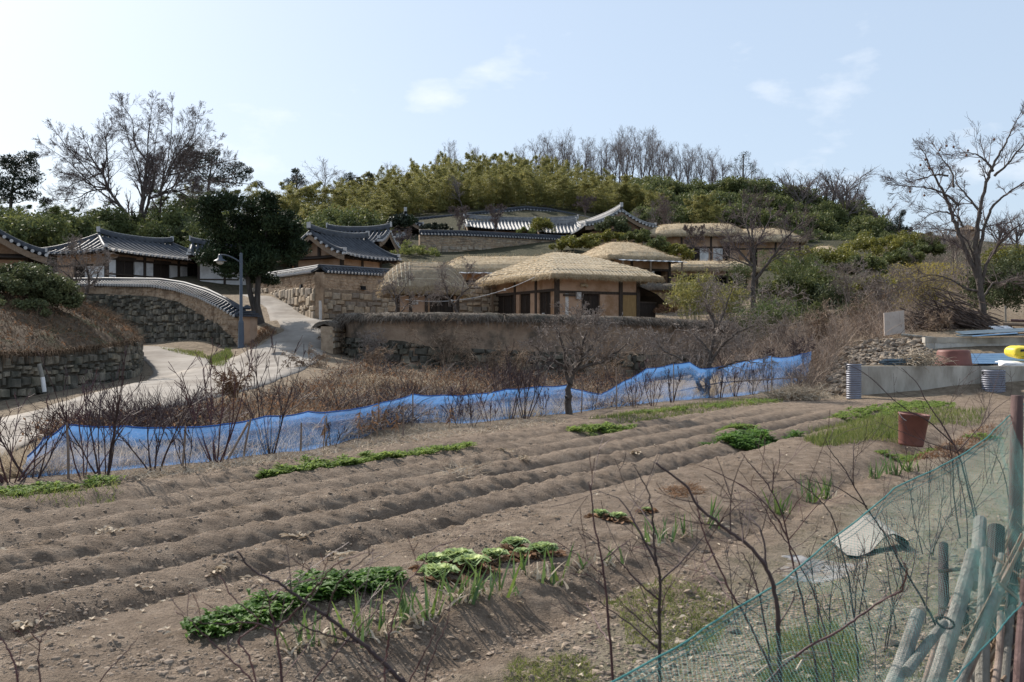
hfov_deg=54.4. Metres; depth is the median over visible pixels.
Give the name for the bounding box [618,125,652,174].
bare tree
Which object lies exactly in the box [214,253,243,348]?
street lamp
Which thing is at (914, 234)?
bush
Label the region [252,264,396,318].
tiled wall
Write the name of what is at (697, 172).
bare tree
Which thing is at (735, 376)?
bare shrub
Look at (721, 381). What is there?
bare shrub
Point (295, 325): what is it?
lane
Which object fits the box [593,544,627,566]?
onion plant
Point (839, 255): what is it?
bush
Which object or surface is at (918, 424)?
red bucket
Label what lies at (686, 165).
bare tree
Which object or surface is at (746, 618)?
bare sapling
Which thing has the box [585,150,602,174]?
bare tree
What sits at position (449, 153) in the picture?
bare tree
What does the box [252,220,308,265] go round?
evergreen tree
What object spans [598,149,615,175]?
bare tree
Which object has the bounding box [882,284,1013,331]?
brush pile
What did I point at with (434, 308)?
door
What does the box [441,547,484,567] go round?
cabbage
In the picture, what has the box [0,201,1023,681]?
ground
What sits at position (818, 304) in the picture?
bush
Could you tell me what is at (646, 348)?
dry shrub
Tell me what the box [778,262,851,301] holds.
bush
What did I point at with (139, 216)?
evergreen tree
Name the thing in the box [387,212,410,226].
evergreen bush
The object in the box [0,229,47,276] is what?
tiled house
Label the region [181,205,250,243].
evergreen tree
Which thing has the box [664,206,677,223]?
bare tree
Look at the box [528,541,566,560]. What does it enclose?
cabbage
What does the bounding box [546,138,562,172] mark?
bare tree
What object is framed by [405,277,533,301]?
power cable
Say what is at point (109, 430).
bare shrub
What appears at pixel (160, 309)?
retaining wall
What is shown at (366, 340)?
dry shrub
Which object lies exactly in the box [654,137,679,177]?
bare tree
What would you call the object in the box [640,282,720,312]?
back yard wall
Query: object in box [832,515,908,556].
curled sheet
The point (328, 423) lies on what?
bare shrub
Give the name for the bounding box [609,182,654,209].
evergreen tree
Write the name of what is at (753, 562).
twiggy shrub
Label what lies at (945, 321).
leafless shrub
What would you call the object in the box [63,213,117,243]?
evergreen tree
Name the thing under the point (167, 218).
evergreen tree
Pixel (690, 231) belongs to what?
bare shrub
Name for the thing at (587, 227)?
tiled house
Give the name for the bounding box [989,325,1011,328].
zinc sheet
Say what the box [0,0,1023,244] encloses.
sky
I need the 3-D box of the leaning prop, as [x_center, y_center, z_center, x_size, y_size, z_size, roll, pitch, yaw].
[-3.653,1.366,13.200,0.360,0.581,0.036,0,0,-37]
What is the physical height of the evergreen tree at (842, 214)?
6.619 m
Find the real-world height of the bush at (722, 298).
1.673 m
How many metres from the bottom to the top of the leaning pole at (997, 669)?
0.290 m
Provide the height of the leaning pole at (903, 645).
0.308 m
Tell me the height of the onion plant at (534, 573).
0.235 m
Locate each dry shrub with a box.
[208,362,254,398]
[281,342,329,367]
[317,332,344,344]
[355,327,394,364]
[358,344,396,369]
[400,316,481,371]
[456,339,503,376]
[486,336,540,376]
[579,325,641,382]
[612,315,686,380]
[664,318,720,373]
[701,306,777,364]
[750,307,810,353]
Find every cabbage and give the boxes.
[408,551,462,572]
[414,562,467,588]
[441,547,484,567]
[452,553,501,577]
[480,547,519,565]
[496,536,530,551]
[507,547,539,558]
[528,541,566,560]
[584,509,615,519]
[600,511,631,523]
[635,506,657,513]
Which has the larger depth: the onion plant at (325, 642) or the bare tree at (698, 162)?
the bare tree at (698, 162)
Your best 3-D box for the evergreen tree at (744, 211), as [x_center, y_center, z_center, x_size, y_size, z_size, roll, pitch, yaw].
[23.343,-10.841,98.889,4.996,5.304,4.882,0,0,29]
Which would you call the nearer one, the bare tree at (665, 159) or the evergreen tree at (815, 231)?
the evergreen tree at (815, 231)
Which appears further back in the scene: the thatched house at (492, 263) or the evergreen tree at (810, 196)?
the evergreen tree at (810, 196)
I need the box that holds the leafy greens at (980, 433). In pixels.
[962,432,1005,439]
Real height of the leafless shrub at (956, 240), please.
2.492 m
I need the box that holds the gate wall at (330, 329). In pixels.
[310,320,345,353]
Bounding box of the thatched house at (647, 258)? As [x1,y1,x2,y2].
[581,239,686,282]
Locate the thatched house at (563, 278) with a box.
[472,249,665,316]
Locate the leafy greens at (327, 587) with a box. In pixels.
[283,568,372,600]
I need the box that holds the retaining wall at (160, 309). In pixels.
[72,277,261,347]
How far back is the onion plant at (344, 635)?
5.31 m
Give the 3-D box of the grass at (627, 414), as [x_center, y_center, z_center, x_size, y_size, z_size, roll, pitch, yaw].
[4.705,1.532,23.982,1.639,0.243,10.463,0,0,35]
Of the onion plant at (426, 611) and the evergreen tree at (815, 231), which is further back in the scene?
the evergreen tree at (815, 231)
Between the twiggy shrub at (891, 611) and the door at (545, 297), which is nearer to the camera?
the twiggy shrub at (891, 611)
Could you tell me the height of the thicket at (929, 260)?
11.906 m
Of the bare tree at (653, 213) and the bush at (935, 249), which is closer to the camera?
the bush at (935, 249)
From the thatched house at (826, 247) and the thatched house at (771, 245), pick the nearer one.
the thatched house at (771, 245)
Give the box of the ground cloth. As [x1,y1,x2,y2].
[780,555,867,582]
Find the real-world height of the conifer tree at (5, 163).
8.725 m
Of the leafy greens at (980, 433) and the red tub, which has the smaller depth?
the leafy greens at (980, 433)
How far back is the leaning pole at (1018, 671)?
3.90 m
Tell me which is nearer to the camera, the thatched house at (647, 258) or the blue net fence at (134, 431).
the blue net fence at (134, 431)
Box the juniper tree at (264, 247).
[190,189,311,324]
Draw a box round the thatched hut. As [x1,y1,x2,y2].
[376,259,471,312]
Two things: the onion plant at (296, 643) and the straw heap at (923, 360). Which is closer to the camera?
the onion plant at (296, 643)
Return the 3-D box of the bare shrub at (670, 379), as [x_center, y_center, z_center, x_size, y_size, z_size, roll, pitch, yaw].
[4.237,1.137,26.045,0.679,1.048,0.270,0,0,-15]
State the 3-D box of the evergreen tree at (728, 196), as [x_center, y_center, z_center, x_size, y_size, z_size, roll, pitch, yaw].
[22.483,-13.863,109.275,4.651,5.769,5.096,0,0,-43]
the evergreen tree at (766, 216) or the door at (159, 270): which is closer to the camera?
the door at (159, 270)
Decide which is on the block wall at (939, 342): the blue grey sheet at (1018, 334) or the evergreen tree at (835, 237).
the blue grey sheet at (1018, 334)
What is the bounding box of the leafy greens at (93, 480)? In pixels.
[82,474,126,487]
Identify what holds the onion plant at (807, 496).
on the ground at (688, 453)
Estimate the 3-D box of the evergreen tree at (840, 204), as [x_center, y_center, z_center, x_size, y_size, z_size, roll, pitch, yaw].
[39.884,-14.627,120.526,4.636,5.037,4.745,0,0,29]
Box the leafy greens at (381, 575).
[353,566,409,592]
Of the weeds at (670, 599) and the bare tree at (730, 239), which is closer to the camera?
the weeds at (670, 599)
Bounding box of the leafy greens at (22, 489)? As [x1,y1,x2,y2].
[0,480,81,496]
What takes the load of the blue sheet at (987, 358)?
on the yard ground at (929, 365)
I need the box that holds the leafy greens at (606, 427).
[566,421,636,435]
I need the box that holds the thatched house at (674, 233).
[643,221,747,260]
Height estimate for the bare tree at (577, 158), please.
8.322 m
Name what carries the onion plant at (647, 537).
on the ground at (688, 453)
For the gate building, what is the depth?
65.70 m
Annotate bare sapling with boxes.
[0,637,20,681]
[10,601,52,681]
[99,637,137,681]
[170,592,276,681]
[219,575,277,681]
[236,544,406,681]
[261,542,370,681]
[313,561,404,681]
[377,527,468,681]
[409,595,450,681]
[530,450,746,681]
[549,436,669,680]
[644,492,776,681]
[655,449,804,681]
[699,412,846,681]
[712,538,847,681]
[738,484,834,681]
[753,424,860,681]
[759,417,935,625]
[766,525,907,681]
[827,350,1023,536]
[852,480,997,681]
[935,424,1008,630]
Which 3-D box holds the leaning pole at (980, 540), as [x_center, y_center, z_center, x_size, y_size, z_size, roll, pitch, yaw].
[2.305,1.045,4.923,0.071,0.311,0.434,0,0,29]
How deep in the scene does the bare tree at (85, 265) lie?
33.89 m
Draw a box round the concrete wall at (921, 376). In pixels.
[861,366,1023,394]
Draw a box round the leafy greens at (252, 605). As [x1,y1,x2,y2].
[180,588,320,638]
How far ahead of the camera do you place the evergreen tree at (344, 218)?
76.75 m
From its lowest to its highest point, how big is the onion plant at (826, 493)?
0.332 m
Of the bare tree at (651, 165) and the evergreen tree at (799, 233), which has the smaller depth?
the evergreen tree at (799, 233)
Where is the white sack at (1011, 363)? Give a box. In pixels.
[993,360,1023,365]
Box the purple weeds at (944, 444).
[911,422,1002,461]
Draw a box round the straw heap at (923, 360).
[883,341,957,372]
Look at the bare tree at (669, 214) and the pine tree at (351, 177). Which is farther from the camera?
the pine tree at (351, 177)
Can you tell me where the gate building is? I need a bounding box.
[186,235,245,284]
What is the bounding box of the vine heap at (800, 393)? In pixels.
[734,379,841,400]
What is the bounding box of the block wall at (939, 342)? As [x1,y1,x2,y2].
[922,337,1023,348]
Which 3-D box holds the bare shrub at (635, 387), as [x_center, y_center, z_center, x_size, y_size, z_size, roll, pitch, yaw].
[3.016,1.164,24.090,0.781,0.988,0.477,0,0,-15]
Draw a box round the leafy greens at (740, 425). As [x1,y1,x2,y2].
[715,423,760,432]
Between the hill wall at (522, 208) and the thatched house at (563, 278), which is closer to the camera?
the thatched house at (563, 278)
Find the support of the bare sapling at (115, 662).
on the ground at (688, 453)
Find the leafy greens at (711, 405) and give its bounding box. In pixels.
[620,398,779,412]
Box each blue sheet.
[971,353,1023,363]
[972,332,1017,336]
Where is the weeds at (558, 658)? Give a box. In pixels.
[503,651,606,681]
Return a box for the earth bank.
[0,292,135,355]
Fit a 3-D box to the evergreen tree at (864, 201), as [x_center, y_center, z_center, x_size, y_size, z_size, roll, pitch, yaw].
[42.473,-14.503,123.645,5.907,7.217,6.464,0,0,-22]
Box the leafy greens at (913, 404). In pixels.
[823,400,956,421]
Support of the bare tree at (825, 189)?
on the ground at (688, 453)
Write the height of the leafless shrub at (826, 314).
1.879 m
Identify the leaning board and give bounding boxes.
[883,310,904,335]
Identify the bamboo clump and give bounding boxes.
[611,175,725,223]
[658,269,720,319]
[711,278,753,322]
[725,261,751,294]
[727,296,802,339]
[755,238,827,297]
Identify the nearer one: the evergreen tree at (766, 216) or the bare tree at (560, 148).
the evergreen tree at (766, 216)
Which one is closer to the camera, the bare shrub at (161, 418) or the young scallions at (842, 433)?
the bare shrub at (161, 418)
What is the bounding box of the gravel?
[616,457,1008,681]
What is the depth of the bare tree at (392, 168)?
129.39 m
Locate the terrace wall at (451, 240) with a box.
[418,230,565,251]
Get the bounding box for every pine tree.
[175,144,264,188]
[282,167,308,189]
[338,172,374,187]
[728,151,759,179]
[885,210,913,232]
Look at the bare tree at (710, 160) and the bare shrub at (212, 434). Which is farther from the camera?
the bare tree at (710, 160)
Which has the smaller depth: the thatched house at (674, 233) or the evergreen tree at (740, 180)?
the thatched house at (674, 233)
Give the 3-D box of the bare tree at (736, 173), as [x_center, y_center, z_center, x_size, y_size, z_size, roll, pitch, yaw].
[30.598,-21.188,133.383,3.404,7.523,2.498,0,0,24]
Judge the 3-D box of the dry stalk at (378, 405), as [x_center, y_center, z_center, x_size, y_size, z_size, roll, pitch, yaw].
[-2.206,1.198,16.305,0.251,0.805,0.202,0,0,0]
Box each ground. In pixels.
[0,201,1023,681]
[863,364,994,365]
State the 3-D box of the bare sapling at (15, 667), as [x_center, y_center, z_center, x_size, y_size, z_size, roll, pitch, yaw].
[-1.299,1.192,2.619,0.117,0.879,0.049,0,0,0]
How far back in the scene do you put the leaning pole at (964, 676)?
4.14 m
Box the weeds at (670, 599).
[601,573,736,651]
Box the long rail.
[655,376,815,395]
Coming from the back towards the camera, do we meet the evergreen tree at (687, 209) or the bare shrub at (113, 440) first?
the evergreen tree at (687, 209)
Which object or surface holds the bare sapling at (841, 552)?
on the ground at (688, 453)
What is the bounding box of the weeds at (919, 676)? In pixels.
[630,473,1007,681]
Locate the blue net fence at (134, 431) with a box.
[27,351,811,478]
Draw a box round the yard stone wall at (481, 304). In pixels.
[459,286,498,312]
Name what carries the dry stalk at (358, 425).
on the ground at (688, 453)
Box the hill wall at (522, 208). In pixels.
[416,206,591,219]
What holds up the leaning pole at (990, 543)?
on the brushwood
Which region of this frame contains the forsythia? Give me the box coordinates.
[883,259,969,314]
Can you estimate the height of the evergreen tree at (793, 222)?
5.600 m
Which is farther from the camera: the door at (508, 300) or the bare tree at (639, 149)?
the bare tree at (639, 149)
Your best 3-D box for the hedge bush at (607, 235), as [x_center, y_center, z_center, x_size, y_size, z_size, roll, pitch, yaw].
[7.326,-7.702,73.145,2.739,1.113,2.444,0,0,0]
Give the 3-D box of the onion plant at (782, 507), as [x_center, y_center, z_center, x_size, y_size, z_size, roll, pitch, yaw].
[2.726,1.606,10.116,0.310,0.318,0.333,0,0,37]
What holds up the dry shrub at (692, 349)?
on the ground at (688, 453)
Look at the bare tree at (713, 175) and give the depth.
133.08 m
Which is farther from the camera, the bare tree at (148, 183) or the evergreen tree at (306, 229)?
the bare tree at (148, 183)
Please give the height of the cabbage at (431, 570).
0.129 m
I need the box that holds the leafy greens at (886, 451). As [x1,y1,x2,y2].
[875,447,934,461]
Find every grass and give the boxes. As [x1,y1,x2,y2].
[0,367,797,478]
[160,346,209,358]
[207,346,233,365]
[246,324,276,346]
[590,396,782,423]
[756,615,868,681]
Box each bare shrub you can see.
[0,368,101,482]
[0,393,71,478]
[34,343,148,476]
[60,388,140,477]
[88,385,217,470]
[159,414,198,464]
[168,337,272,462]
[234,327,317,453]
[324,421,348,446]
[391,227,415,246]
[439,375,467,422]
[447,392,472,423]
[448,205,470,229]
[450,384,494,426]
[473,383,507,422]
[484,203,507,231]
[485,353,532,418]
[496,342,552,418]
[536,388,549,415]
[571,195,596,215]
[579,372,602,409]
[621,369,652,407]
[633,358,668,405]
[663,366,686,402]
[682,224,705,252]
[707,358,733,397]
[713,351,753,396]
[742,354,767,394]
[759,356,777,391]
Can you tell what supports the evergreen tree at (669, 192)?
on the ground at (688, 453)
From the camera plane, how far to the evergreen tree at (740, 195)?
109.64 m
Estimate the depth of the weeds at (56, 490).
10.08 m
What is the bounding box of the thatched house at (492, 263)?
[448,252,533,283]
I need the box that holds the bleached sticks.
[730,640,839,675]
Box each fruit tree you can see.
[367,263,421,311]
[421,253,491,312]
[517,294,636,414]
[641,269,780,396]
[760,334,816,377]
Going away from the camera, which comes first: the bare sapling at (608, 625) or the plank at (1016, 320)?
the bare sapling at (608, 625)
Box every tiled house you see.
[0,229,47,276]
[42,226,196,278]
[277,222,401,267]
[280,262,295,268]
[326,222,400,252]
[386,207,423,234]
[463,214,583,232]
[535,216,578,235]
[567,202,656,244]
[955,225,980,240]
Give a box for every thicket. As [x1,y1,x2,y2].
[0,185,214,269]
[183,177,436,231]
[679,298,872,388]
[820,254,993,339]
[863,226,1023,296]
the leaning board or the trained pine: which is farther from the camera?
the trained pine
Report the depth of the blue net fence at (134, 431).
15.29 m
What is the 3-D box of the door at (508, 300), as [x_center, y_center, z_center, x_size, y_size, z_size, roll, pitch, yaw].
[-0.048,-1.610,52.500,0.098,1.720,1.591,0,0,-27]
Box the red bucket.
[898,411,930,446]
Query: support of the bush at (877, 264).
on the ground at (688, 453)
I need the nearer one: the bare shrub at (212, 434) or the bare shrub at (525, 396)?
the bare shrub at (212, 434)
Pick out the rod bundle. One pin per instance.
(892, 361)
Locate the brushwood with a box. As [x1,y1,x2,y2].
[934,512,1023,681]
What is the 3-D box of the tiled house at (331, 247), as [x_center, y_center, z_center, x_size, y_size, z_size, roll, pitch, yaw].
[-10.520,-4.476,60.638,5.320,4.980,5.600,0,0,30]
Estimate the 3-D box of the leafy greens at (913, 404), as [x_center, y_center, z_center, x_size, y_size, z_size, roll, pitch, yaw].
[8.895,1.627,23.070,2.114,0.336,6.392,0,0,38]
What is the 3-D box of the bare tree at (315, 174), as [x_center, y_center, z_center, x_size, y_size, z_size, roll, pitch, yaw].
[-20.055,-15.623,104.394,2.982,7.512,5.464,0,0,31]
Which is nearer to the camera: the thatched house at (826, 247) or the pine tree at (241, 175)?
the thatched house at (826, 247)
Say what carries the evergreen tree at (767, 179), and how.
on the ground at (688, 453)
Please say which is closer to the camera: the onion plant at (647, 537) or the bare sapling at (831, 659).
the bare sapling at (831, 659)
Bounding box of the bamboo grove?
[329,150,674,216]
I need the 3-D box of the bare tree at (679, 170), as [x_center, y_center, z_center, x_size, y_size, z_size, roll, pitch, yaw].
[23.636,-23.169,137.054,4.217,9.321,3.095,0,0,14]
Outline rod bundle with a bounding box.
[879,357,919,364]
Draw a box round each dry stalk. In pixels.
[320,413,327,448]
[354,409,363,441]
[363,408,378,439]
[372,394,384,437]
[378,410,389,434]
[390,412,401,437]
[445,408,454,428]
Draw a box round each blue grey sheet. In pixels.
[956,328,1023,334]
[956,333,1023,336]
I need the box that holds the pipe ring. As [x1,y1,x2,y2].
[935,616,954,629]
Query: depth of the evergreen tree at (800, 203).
114.72 m
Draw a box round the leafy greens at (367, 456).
[255,441,476,478]
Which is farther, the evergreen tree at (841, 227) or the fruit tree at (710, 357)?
the evergreen tree at (841, 227)
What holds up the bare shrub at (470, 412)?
on the ground at (688, 453)
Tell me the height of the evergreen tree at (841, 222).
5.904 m
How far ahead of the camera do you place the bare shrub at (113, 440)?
11.61 m
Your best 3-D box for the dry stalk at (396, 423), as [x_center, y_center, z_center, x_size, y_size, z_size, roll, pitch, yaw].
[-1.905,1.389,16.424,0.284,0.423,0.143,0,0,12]
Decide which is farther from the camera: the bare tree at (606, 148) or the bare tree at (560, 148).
the bare tree at (606, 148)
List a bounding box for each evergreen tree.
[0,206,42,240]
[0,209,77,257]
[24,209,96,244]
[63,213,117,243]
[81,201,140,234]
[120,211,153,229]
[127,219,188,245]
[133,206,196,230]
[162,196,202,217]
[171,212,202,244]
[180,234,210,248]
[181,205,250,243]
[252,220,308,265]
[302,215,335,230]
[304,207,339,225]
[321,203,368,231]
[350,204,397,231]
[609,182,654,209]
[615,176,653,192]
[630,203,665,223]
[636,180,685,207]
[640,174,670,184]
[645,204,694,225]
[652,177,683,197]
[656,188,683,204]
[656,204,692,225]
[667,182,691,197]
[675,192,695,207]
[680,177,713,194]
[686,186,710,199]
[686,193,726,208]
[688,181,717,192]
[700,190,740,205]
[707,176,751,197]
[713,175,753,195]
[714,199,758,227]
[723,189,760,208]
[725,206,772,228]
[737,207,788,228]
[747,177,776,196]
[750,177,778,197]
[758,192,791,213]
[763,183,804,203]
[770,192,801,213]
[771,207,806,230]
[777,210,817,230]
[783,185,821,204]
[789,199,810,214]
[789,227,819,242]
[800,226,831,239]
[802,210,838,233]
[804,194,829,208]
[807,200,841,221]
[819,231,856,240]
[821,206,852,227]
[830,224,849,235]
[834,201,859,216]
[836,215,867,227]
[842,212,895,236]
[842,230,886,241]
[849,205,880,226]
[851,198,873,216]
[876,229,892,238]
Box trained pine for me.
[419,222,453,229]
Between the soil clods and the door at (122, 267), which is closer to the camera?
the soil clods
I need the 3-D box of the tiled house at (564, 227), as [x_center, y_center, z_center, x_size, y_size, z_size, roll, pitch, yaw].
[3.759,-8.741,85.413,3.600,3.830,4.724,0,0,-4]
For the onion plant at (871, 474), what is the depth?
11.95 m
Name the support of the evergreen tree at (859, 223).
on the ground at (688, 453)
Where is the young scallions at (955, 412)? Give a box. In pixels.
[808,404,986,433]
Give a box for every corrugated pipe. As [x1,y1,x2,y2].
[846,364,861,398]
[981,370,1005,392]
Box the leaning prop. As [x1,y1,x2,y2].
[225,422,249,461]
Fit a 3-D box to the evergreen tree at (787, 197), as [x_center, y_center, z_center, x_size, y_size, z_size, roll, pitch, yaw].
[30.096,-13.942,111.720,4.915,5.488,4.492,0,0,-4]
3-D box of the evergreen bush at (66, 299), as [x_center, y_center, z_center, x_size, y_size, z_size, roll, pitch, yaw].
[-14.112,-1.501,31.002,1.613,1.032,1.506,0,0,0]
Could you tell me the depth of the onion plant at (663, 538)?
8.29 m
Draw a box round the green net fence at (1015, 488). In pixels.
[611,395,1023,681]
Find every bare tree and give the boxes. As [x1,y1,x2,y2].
[33,91,242,230]
[41,233,117,300]
[120,140,204,213]
[292,175,303,196]
[302,158,342,189]
[382,161,408,181]
[440,140,458,174]
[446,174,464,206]
[466,144,478,162]
[514,144,526,158]
[528,133,549,170]
[535,129,560,162]
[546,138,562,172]
[548,127,574,173]
[559,136,576,172]
[569,145,588,178]
[573,137,598,173]
[580,140,593,171]
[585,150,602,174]
[588,147,600,171]
[590,138,613,179]
[593,137,613,179]
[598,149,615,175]
[605,131,627,181]
[607,129,629,181]
[609,136,634,182]
[610,138,638,180]
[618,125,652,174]
[622,126,648,174]
[628,128,658,178]
[631,207,651,221]
[633,138,646,178]
[642,136,666,176]
[642,142,657,176]
[642,200,658,225]
[644,126,661,175]
[650,145,665,177]
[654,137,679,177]
[663,142,675,175]
[663,144,682,180]
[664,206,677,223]
[670,141,695,181]
[672,147,694,183]
[678,143,697,182]
[685,151,699,182]
[690,143,710,182]
[693,176,823,316]
[694,148,712,180]
[702,149,719,181]
[704,155,716,184]
[704,164,718,182]
[713,156,732,179]
[722,160,734,178]
[730,158,748,176]
[748,160,758,180]
[769,168,838,204]
[773,172,816,189]
[796,164,833,196]
[809,165,882,201]
[815,168,870,204]
[815,178,849,200]
[836,184,868,215]
[851,178,870,205]
[862,200,904,222]
[880,101,1023,321]
[921,218,961,244]
[973,210,1022,243]
[990,203,1023,247]
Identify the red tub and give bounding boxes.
[935,350,972,365]
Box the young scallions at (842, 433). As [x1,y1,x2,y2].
[802,414,901,446]
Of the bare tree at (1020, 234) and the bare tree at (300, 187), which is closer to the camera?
the bare tree at (1020, 234)
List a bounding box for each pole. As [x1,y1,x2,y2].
[884,608,925,681]
[901,333,930,337]
[901,619,948,676]
[922,596,951,681]
[927,548,980,681]
[938,542,948,619]
[956,589,999,681]
[961,552,969,631]
[966,563,1013,681]
[970,552,1006,681]
[971,515,986,591]
[975,546,992,681]
[986,523,1004,643]
[992,611,1003,681]
[1000,604,1014,681]
[1004,550,1020,681]
[1013,578,1023,681]
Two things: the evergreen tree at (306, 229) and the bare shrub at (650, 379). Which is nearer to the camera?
the bare shrub at (650, 379)
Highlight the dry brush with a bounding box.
[9,344,732,460]
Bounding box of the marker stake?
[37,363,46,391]
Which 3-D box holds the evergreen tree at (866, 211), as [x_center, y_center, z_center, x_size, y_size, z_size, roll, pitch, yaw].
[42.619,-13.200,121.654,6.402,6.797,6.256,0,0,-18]
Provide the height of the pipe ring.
0.063 m
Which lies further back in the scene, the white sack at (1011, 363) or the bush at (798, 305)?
the bush at (798, 305)
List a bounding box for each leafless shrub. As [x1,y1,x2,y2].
[653,192,680,225]
[702,282,745,320]
[732,281,813,329]
[800,298,849,345]
[813,254,871,301]
[840,286,901,327]
[850,259,916,319]
[875,273,942,311]
[923,308,953,331]
[935,218,981,257]
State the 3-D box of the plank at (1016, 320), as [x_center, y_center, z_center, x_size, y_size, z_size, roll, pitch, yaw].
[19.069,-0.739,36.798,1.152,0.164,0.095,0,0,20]
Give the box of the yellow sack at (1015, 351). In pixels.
[1004,345,1023,358]
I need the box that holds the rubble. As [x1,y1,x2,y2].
[818,331,933,395]
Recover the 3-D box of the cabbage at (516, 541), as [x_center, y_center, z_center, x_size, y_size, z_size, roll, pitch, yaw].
[0.013,1.514,7.435,0.320,0.099,0.361,0,0,0]
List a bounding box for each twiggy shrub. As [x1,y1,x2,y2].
[722,538,761,621]
[804,544,876,647]
[817,513,882,613]
[833,548,916,652]
[872,487,933,584]
[895,445,972,556]
[927,397,1023,517]
[968,390,1023,483]
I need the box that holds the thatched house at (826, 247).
[813,244,836,252]
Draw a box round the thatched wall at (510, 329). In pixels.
[332,312,738,378]
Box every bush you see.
[0,260,85,302]
[0,294,60,316]
[27,279,81,308]
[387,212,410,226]
[390,240,440,255]
[404,215,418,225]
[516,226,535,233]
[527,217,556,232]
[548,235,577,249]
[566,233,601,248]
[593,228,628,242]
[594,215,631,232]
[619,228,651,243]
[644,235,670,252]
[653,302,680,313]
[666,242,695,260]
[700,283,743,312]
[732,321,767,341]
[755,273,818,304]
[763,295,811,321]
[767,245,837,276]
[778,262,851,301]
[787,301,837,325]
[792,244,865,269]
[804,283,876,308]
[828,253,888,275]
[833,302,878,317]
[837,229,914,256]
[845,272,903,299]
[875,247,926,266]
[881,229,940,247]
[901,235,948,256]
[957,257,1023,311]
[980,243,1023,269]
[987,245,1023,304]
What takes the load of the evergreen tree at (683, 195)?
on the ground at (688, 453)
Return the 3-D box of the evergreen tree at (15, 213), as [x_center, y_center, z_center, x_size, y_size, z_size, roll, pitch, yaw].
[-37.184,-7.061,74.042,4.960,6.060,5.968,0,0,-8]
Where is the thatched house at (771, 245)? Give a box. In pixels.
[720,228,808,267]
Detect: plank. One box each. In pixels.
[1002,322,1023,326]
[1010,319,1023,321]
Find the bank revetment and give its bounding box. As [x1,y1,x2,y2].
[0,341,143,400]
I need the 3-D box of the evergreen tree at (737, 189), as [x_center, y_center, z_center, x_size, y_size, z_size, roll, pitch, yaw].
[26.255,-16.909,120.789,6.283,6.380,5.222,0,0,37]
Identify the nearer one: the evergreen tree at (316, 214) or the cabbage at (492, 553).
the cabbage at (492, 553)
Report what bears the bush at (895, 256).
on the ground at (688, 453)
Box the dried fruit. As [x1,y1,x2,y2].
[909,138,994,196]
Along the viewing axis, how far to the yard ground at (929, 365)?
29.75 m
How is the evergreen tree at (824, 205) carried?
on the ground at (688, 453)
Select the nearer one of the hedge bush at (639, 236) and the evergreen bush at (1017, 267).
the evergreen bush at (1017, 267)
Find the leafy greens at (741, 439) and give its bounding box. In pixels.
[699,426,806,450]
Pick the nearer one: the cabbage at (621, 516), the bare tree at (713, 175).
the cabbage at (621, 516)
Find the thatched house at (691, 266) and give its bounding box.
[671,256,761,291]
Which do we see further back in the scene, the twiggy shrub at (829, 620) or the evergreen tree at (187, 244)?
the evergreen tree at (187, 244)
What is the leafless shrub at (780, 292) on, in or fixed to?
on the ground at (688, 453)
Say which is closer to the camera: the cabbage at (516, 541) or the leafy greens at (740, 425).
the cabbage at (516, 541)
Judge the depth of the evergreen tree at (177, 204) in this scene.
84.40 m
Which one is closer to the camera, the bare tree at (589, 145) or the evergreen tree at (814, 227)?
the evergreen tree at (814, 227)
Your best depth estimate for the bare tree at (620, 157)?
133.07 m
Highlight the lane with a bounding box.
[0,295,325,457]
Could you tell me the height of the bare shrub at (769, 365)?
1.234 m
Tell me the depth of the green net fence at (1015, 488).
3.52 m
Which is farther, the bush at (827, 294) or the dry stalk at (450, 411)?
the bush at (827, 294)
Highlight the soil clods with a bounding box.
[0,399,1023,681]
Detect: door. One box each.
[74,267,84,277]
[116,260,133,277]
[153,264,168,277]
[187,267,196,275]
[430,296,437,311]
[438,296,453,312]
[498,296,503,313]
[504,295,513,313]
[520,294,529,313]
[540,292,550,314]
[581,294,598,314]
[689,249,699,260]
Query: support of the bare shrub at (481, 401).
on the ground at (688, 453)
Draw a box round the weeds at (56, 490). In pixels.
[0,476,122,507]
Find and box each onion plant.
[262,610,313,658]
[288,605,339,648]
[322,598,363,647]
[343,591,371,644]
[354,588,405,642]
[369,590,415,638]
[385,577,430,627]
[390,573,440,625]
[400,586,455,622]
[430,568,492,604]
[434,563,471,607]
[441,562,484,602]
[464,557,503,600]
[486,547,524,597]
[511,544,566,580]
[536,545,575,588]
[566,543,612,573]
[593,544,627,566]
[630,520,665,545]
[644,515,678,542]
[667,507,700,537]
[702,494,729,528]
[760,487,792,514]
[800,473,828,502]
[816,475,837,499]
[865,457,888,478]
[872,450,905,475]
[894,448,924,471]
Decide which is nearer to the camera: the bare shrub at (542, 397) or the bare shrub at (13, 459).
the bare shrub at (13, 459)
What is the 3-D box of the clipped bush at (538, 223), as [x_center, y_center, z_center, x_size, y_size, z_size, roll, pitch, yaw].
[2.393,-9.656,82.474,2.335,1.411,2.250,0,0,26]
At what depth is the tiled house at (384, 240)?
67.99 m
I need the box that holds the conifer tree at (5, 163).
[0,150,52,208]
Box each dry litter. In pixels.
[0,412,1007,681]
[436,457,493,478]
[657,479,711,498]

